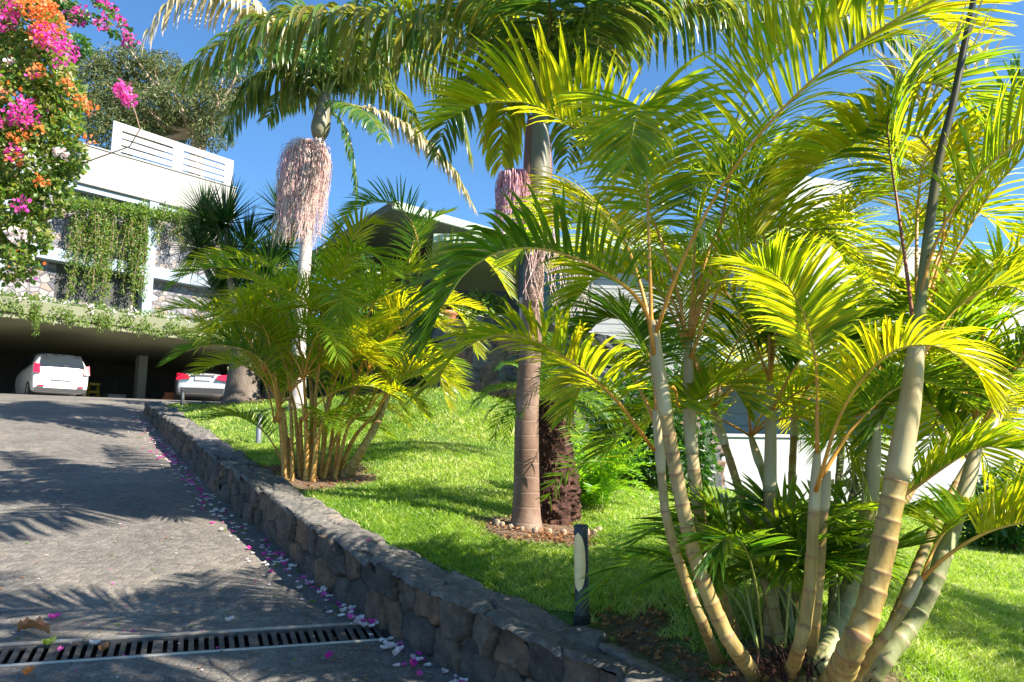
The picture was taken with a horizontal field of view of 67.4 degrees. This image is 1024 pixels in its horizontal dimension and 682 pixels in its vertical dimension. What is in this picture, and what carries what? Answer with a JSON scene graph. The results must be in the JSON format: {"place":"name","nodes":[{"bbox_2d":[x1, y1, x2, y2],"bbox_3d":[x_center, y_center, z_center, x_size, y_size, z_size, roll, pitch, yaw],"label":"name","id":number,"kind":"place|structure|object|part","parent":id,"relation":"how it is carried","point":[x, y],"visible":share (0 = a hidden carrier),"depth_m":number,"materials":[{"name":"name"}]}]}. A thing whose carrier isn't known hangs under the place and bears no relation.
{"place":"outdoors","nodes":[
{"label":"outdoors","id":0,"kind":"place"},
{"bbox_2d":[103,394,125,397],"bbox_3d":[-14.925,2.287,28.820,0.440,0.560,0.680,-8,-12,41],"label":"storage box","id":1,"kind":"object","parent":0,"point":[113,395],"visible":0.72,"depth_m":28.68,"materials":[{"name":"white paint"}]},
{"bbox_2d":[0,393,466,681],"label":"driveway","id":2,"kind":"structure","parent":0,"point":[110,456],"depth_m":5.34,"materials":[{"name":"grey concrete"}]},
{"bbox_2d":[22,665,33,674],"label":"leaf","id":3,"kind":"object","parent":2,"relation":"on","point":[27,670],"visible":1,"depth_m":3.50,"materials":[{"name":"orange plant"}]},
{"bbox_2d":[17,616,50,633],"bbox_3d":[-2.463,1.462,3.951,0.207,0.080,0.073,-5,-10,29],"label":"dry leaf","id":4,"kind":"object","parent":2,"relation":"on","point":[38,623],"visible":1,"depth_m":3.94,"materials":[{"name":"brown plant"}]},
{"bbox_2d":[48,612,59,617],"bbox_3d":[-2.499,1.498,4.193,0.049,0.029,0.051,0,-9,0],"label":"petal","id":5,"kind":"object","parent":2,"relation":"on","point":[55,615],"visible":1,"depth_m":4.20,"materials":[{"name":"pink plant"}]},
{"bbox_2d":[0,0,141,287],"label":"bougainvillea","id":6,"kind":"object","parent":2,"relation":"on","point":[48,113],"visible":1,"depth_m":15.47,"materials":[{"name":"pink plant"}]},
{"bbox_2d":[48,31,94,68],"bbox_3d":[-18.686,-5.992,31.349,2.076,14.277,1.523,0,-9,0],"label":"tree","id":7,"kind":"object","parent":2,"relation":"on","point":[84,51],"visible":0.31,"depth_m":32.33,"materials":[{"name":"green plant"}]},
{"bbox_2d":[65,41,252,176],"bbox_3d":[-17.682,-6.025,37.104,9.307,18.857,6.119,3,-10,-19],"label":"eucalyptus tree","id":8,"kind":"object","parent":2,"relation":"on","point":[175,120],"visible":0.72,"depth_m":37.16,"materials":[{"name":"green plant"}]},
{"bbox_2d":[0,143,327,399],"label":"garage building","id":9,"kind":"structure","parent":2,"relation":"on","point":[124,361],"depth_m":27.34,"materials":[{"name":"paint"}]},
{"bbox_2d":[0,288,226,346],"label":"planter bush","id":10,"kind":"object","parent":9,"relation":"on","point":[34,314],"visible":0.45,"depth_m":24.30,"materials":[{"name":"green plant"}]},
{"bbox_2d":[60,195,197,307],"bbox_3d":[-12.898,-3.213,27.214,0.841,4.719,5.833,-8,-12,41],"label":"climbing vine","id":11,"kind":"object","parent":9,"relation":"hanging from","point":[107,216],"visible":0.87,"depth_m":26.31,"materials":[{"name":"green plant"}]},
{"bbox_2d":[110,120,233,184],"bbox_3d":[-12.613,-6.923,28.816,0.060,1.251,4.587,-8,-12,41],"label":"terrace railing","id":12,"kind":"object","parent":9,"relation":"on","point":[177,156],"visible":0.81,"depth_m":28.66,"materials":[{"name":"white metal"}]},
{"bbox_2d":[0,621,389,666],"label":"drain grate","id":13,"kind":"object","parent":2,"relation":"on","point":[40,652],"visible":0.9,"depth_m":4.06,"materials":[{"name":"metal"}]},
{"bbox_2d":[42,635,57,644],"bbox_3d":[-2.310,1.496,3.837,0.058,0.038,0.070,0,-9,0],"label":"leaf","id":14,"kind":"object","parent":13,"relation":"on","point":[50,640],"visible":1,"depth_m":3.85,"materials":[{"name":"green plant"}]},
{"bbox_2d":[89,639,100,644],"bbox_3d":[-2.108,1.520,3.879,0.050,0.026,0.039,3,-10,-20],"label":"petal","id":15,"kind":"object","parent":13,"relation":"on","point":[93,642],"visible":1,"depth_m":3.88,"materials":[{"name":"white plant"}]},
{"bbox_2d":[98,641,110,650],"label":"leaf","id":16,"kind":"object","parent":13,"relation":"on","point":[104,646],"visible":1,"depth_m":3.83,"materials":[{"name":"brown plant"}]},
{"bbox_2d":[173,366,226,401],"bbox_3d":[-12.101,1.788,29.726,1.790,1.381,4.704,4,-10,-24],"label":"saloon car","id":17,"kind":"object","parent":2,"relation":"on","point":[208,384],"visible":0.77,"depth_m":27.83,"materials":[{"name":"silver metal"}]},
{"bbox_3d":[-11.580,1.096,28.693,1.246,0.320,0.604,4,-10,-24],"label":"rear window","id":18,"kind":"part","parent":17,"relation":"part of","materials":[{"name":"black glass"}]},
{"bbox_2d":[225,615,233,620],"bbox_3d":[-1.598,1.572,4.347,0.044,0.026,0.046,0,-9,0],"label":"petal","id":19,"kind":"object","parent":2,"relation":"on","point":[229,618],"visible":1,"depth_m":4.36,"materials":[{"name":"white plant"}]},
{"bbox_2d":[0,416,467,681],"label":"fallen petals","id":20,"kind":"object","parent":2,"relation":"on","point":[360,620],"visible":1,"depth_m":5.08,"materials":[{"name":"pink plant"}]},
{"bbox_2d":[324,650,332,657],"bbox_3d":[-0.939,1.606,3.933,0.045,0.031,0.053,3,-10,-18],"label":"petal","id":21,"kind":"object","parent":2,"relation":"on","point":[328,654],"visible":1,"depth_m":3.94,"materials":[{"name":"purple plant"}]},
{"bbox_2d":[143,401,693,681],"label":"retaining wall","id":22,"kind":"structure","parent":2,"relation":"on","point":[462,626],"depth_m":4.36,"materials":[{"name":"stone"}]},
{"bbox_2d":[0,0,1023,321],"label":"sky","id":23,"kind":"structure","parent":0,"point":[256,152],"materials":[{"name":"blue"}]},
{"bbox_2d":[166,386,1023,681],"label":"lawn","id":24,"kind":"structure","parent":0,"point":[667,654],"depth_m":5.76,"materials":[{"name":"plant"}]},
{"bbox_2d":[180,389,184,406],"bbox_3d":[-6.872,1.250,16.003,0.080,0.490,0.080,0,-9,0],"label":"bollard lamp","id":25,"kind":"object","parent":24,"relation":"on","point":[182,397],"visible":0.7,"depth_m":15.99,"materials":[{"name":"metal"}]},
{"bbox_2d":[158,171,317,404],"bbox_3d":[-5.200,-1.169,14.682,3.356,4.880,2.795,0,-9,0],"label":"yucca tree","id":26,"kind":"object","parent":24,"relation":"on","point":[242,383],"visible":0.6,"depth_m":14.25,"materials":[{"name":"green plant"}]},
{"bbox_2d":[255,414,261,443],"bbox_3d":[-3.309,1.195,10.037,0.086,0.490,0.086,0,-9,0],"label":"bollard lamp","id":27,"kind":"object","parent":24,"relation":"on","point":[258,434],"visible":0.39,"depth_m":10.01,"materials":[{"name":"metal"}]},
{"bbox_2d":[224,260,364,397],"bbox_3d":[-4.839,-0.419,16.681,2.575,3.835,4.986,5,-11,-30],"label":"shrub","id":28,"kind":"object","parent":24,"relation":"on","point":[307,383],"visible":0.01,"depth_m":15.17,"materials":[{"name":"green plant"}]},
{"bbox_2d":[140,0,477,410],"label":"king palm","id":29,"kind":"object","parent":24,"relation":"on","point":[307,161],"visible":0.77,"depth_m":12.11,"materials":[{"name":"green plant"}]},
{"bbox_2d":[150,172,518,481],"bbox_3d":[-1.763,-0.047,7.656,3.377,3.258,2.927,3,-10,-20],"label":"areca palm","id":30,"kind":"object","parent":24,"relation":"on","point":[273,328],"visible":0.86,"depth_m":7.32,"materials":[{"name":"green plant"}]},
{"bbox_2d":[287,244,443,395],"bbox_3d":[-2.593,-0.332,13.892,3.471,3.073,1.884,-5,-10,28],"label":"shrub","id":31,"kind":"object","parent":24,"relation":"on","point":[414,380],"visible":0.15,"depth_m":13.77,"materials":[{"name":"green plant"}]},
{"bbox_2d":[389,286,506,347],"bbox_3d":[-1.115,0.103,13.068,2.137,2.204,0.997,-1,-9,7],"label":"shrub","id":32,"kind":"object","parent":24,"relation":"on","point":[472,295],"visible":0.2,"depth_m":12.92,"materials":[{"name":"green plant"}]},
{"bbox_2d":[494,519,499,525],"bbox_3d":[-0.113,1.385,5.832,0.055,0.071,0.042,0,-9,0],"label":"edging stone","id":33,"kind":"object","parent":24,"relation":"on","point":[496,522],"visible":0.72,"depth_m":5.82,"materials":[{"name":"beige stone"}]},
{"bbox_2d":[288,201,708,396],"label":"house","id":34,"kind":"structure","parent":24,"relation":"on","point":[482,277],"depth_m":14.73,"materials":[{"name":"white paint"}]},
{"bbox_2d":[518,254,587,325],"bbox_3d":[0.693,-0.814,12.956,1.169,1.250,0.180,1,-9,-7],"label":"window","id":35,"kind":"structure","parent":34,"relation":"in","point":[546,287],"depth_m":12.92,"materials":[{"name":"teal glass"}]},
{"bbox_2d":[499,521,504,527],"bbox_3d":[-0.075,1.385,5.769,0.045,0.062,0.038,0,-9,0],"label":"edging stone","id":36,"kind":"object","parent":24,"relation":"on","point":[501,523],"visible":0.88,"depth_m":5.76,"materials":[{"name":"beige stone"}]},
{"bbox_2d":[532,526,537,533],"bbox_3d":[0.168,1.395,5.644,0.047,0.067,0.040,0,-9,0],"label":"edging stone","id":37,"kind":"object","parent":24,"relation":"on","point":[535,529],"visible":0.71,"depth_m":5.63,"materials":[{"name":"beige stone"}]},
{"bbox_2d":[466,331,629,525],"bbox_3d":[0.331,0.700,5.954,1.432,1.527,2.186,0,-9,0],"label":"date palm","id":38,"kind":"object","parent":24,"relation":"on","point":[560,490],"visible":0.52,"depth_m":6.16,"materials":[{"name":"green plant"}]},
{"bbox_2d":[161,0,935,530],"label":"king palm","id":39,"kind":"object","parent":24,"relation":"on","point":[605,26],"visible":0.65,"depth_m":6.19,"materials":[{"name":"green plant"}]},
{"bbox_2d":[202,397,905,681],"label":"leaf litter","id":40,"kind":"object","parent":24,"relation":"on","point":[703,670],"visible":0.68,"depth_m":3.65,"materials":[{"name":"brown plant"}]},
{"bbox_2d":[560,528,566,535],"bbox_3d":[0.378,1.408,5.643,0.052,0.068,0.041,0,-9,0],"label":"edging stone","id":41,"kind":"object","parent":24,"relation":"on","point":[563,530],"visible":0.62,"depth_m":5.63,"materials":[{"name":"beige stone"}]},
{"bbox_2d":[409,314,726,489],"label":"terrace wall","id":42,"kind":"structure","parent":24,"relation":"on","point":[481,369],"depth_m":11.44,"materials":[{"name":"white paint"}]},
{"bbox_2d":[438,310,457,322],"bbox_3d":[-1.078,-0.376,12.770,0.360,0.220,0.360,0,-9,0],"label":"flower pot","id":43,"kind":"object","parent":42,"relation":"on","point":[454,314],"visible":0.41,"depth_m":12.65,"materials":[{"name":"ceramic"}]},
{"bbox_2d":[573,524,590,625],"bbox_3d":[0.342,1.151,3.765,0.086,0.490,0.086,0,-9,0],"label":"bollard lamp","id":44,"kind":"object","parent":24,"relation":"on","point":[581,563],"visible":0.92,"depth_m":3.74,"materials":[{"name":"metal"}]},
{"bbox_2d":[511,415,684,513],"bbox_3d":[0.718,1.063,6.772,1.486,0.898,1.512,0,-9,0],"label":"fern","id":45,"kind":"object","parent":24,"relation":"on","point":[597,485],"visible":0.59,"depth_m":6.69,"materials":[{"name":"green plant"}]},
{"bbox_2d":[579,364,724,492],"bbox_3d":[1.639,1.026,9.007,1.724,1.615,1.496,0,-9,0],"label":"shrub","id":46,"kind":"object","parent":24,"relation":"on","point":[705,447],"visible":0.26,"depth_m":8.79,"materials":[{"name":"green plant"}]},
{"bbox_2d":[395,0,1023,681],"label":"areca palm","id":47,"kind":"object","parent":24,"relation":"on","point":[967,362],"visible":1,"depth_m":3.09,"materials":[{"name":"green plant"}]},
{"bbox_2d":[692,176,1023,511],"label":"white house","id":48,"kind":"structure","parent":24,"relation":"on","point":[739,446],"depth_m":14.27,"materials":[{"name":"paint"}]},
{"bbox_2d":[960,458,1023,551],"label":"shrub","id":49,"kind":"object","parent":24,"relation":"on","point":[1010,537],"visible":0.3,"depth_m":8.34,"materials":[{"name":"green plant"}]},
{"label":"garage floor","id":50,"kind":"structure","parent":0,"visible":0},
{"bbox_2d":[12,353,89,396],"bbox_3d":[-15.250,1.269,25.328,1.610,1.527,3.605,8,-12,-41],"label":"hatchback car","id":51,"kind":"object","parent":50,"relation":"on","point":[53,374],"visible":0.8,"depth_m":24.10,"materials":[{"name":"white paint"}]},
{"bbox_3d":[-15.594,0.713,24.697,0.130,0.426,1.800,8,-12,-41],"label":"side window","id":52,"kind":"part","parent":51,"relation":"part of","materials":[{"name":"black glass"}]},
{"bbox_3d":[-14.181,0.641,24.209,1.280,0.415,0.215,8,-12,-41],"label":"rear window","id":53,"kind":"part","parent":51,"relation":"part of","materials":[{"name":"black glass"}]},
{"bbox_2d":[86,383,99,396],"bbox_3d":[-16.211,2.166,29.658,0.496,1.076,0.499,-8,-12,41],"label":"step ladder","id":54,"kind":"object","parent":50,"relation":"on","point":[88,390],"visible":0.56,"depth_m":29.61,"materials":[{"name":"yellow paint"}]},
{"bbox_2d":[162,392,173,399],"bbox_3d":[-13.335,2.374,29.870,0.560,0.720,0.560,0,-9,0],"label":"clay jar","id":55,"kind":"object","parent":50,"relation":"on","point":[168,396],"visible":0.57,"depth_m":29.71,"materials":[{"name":"ceramic"}]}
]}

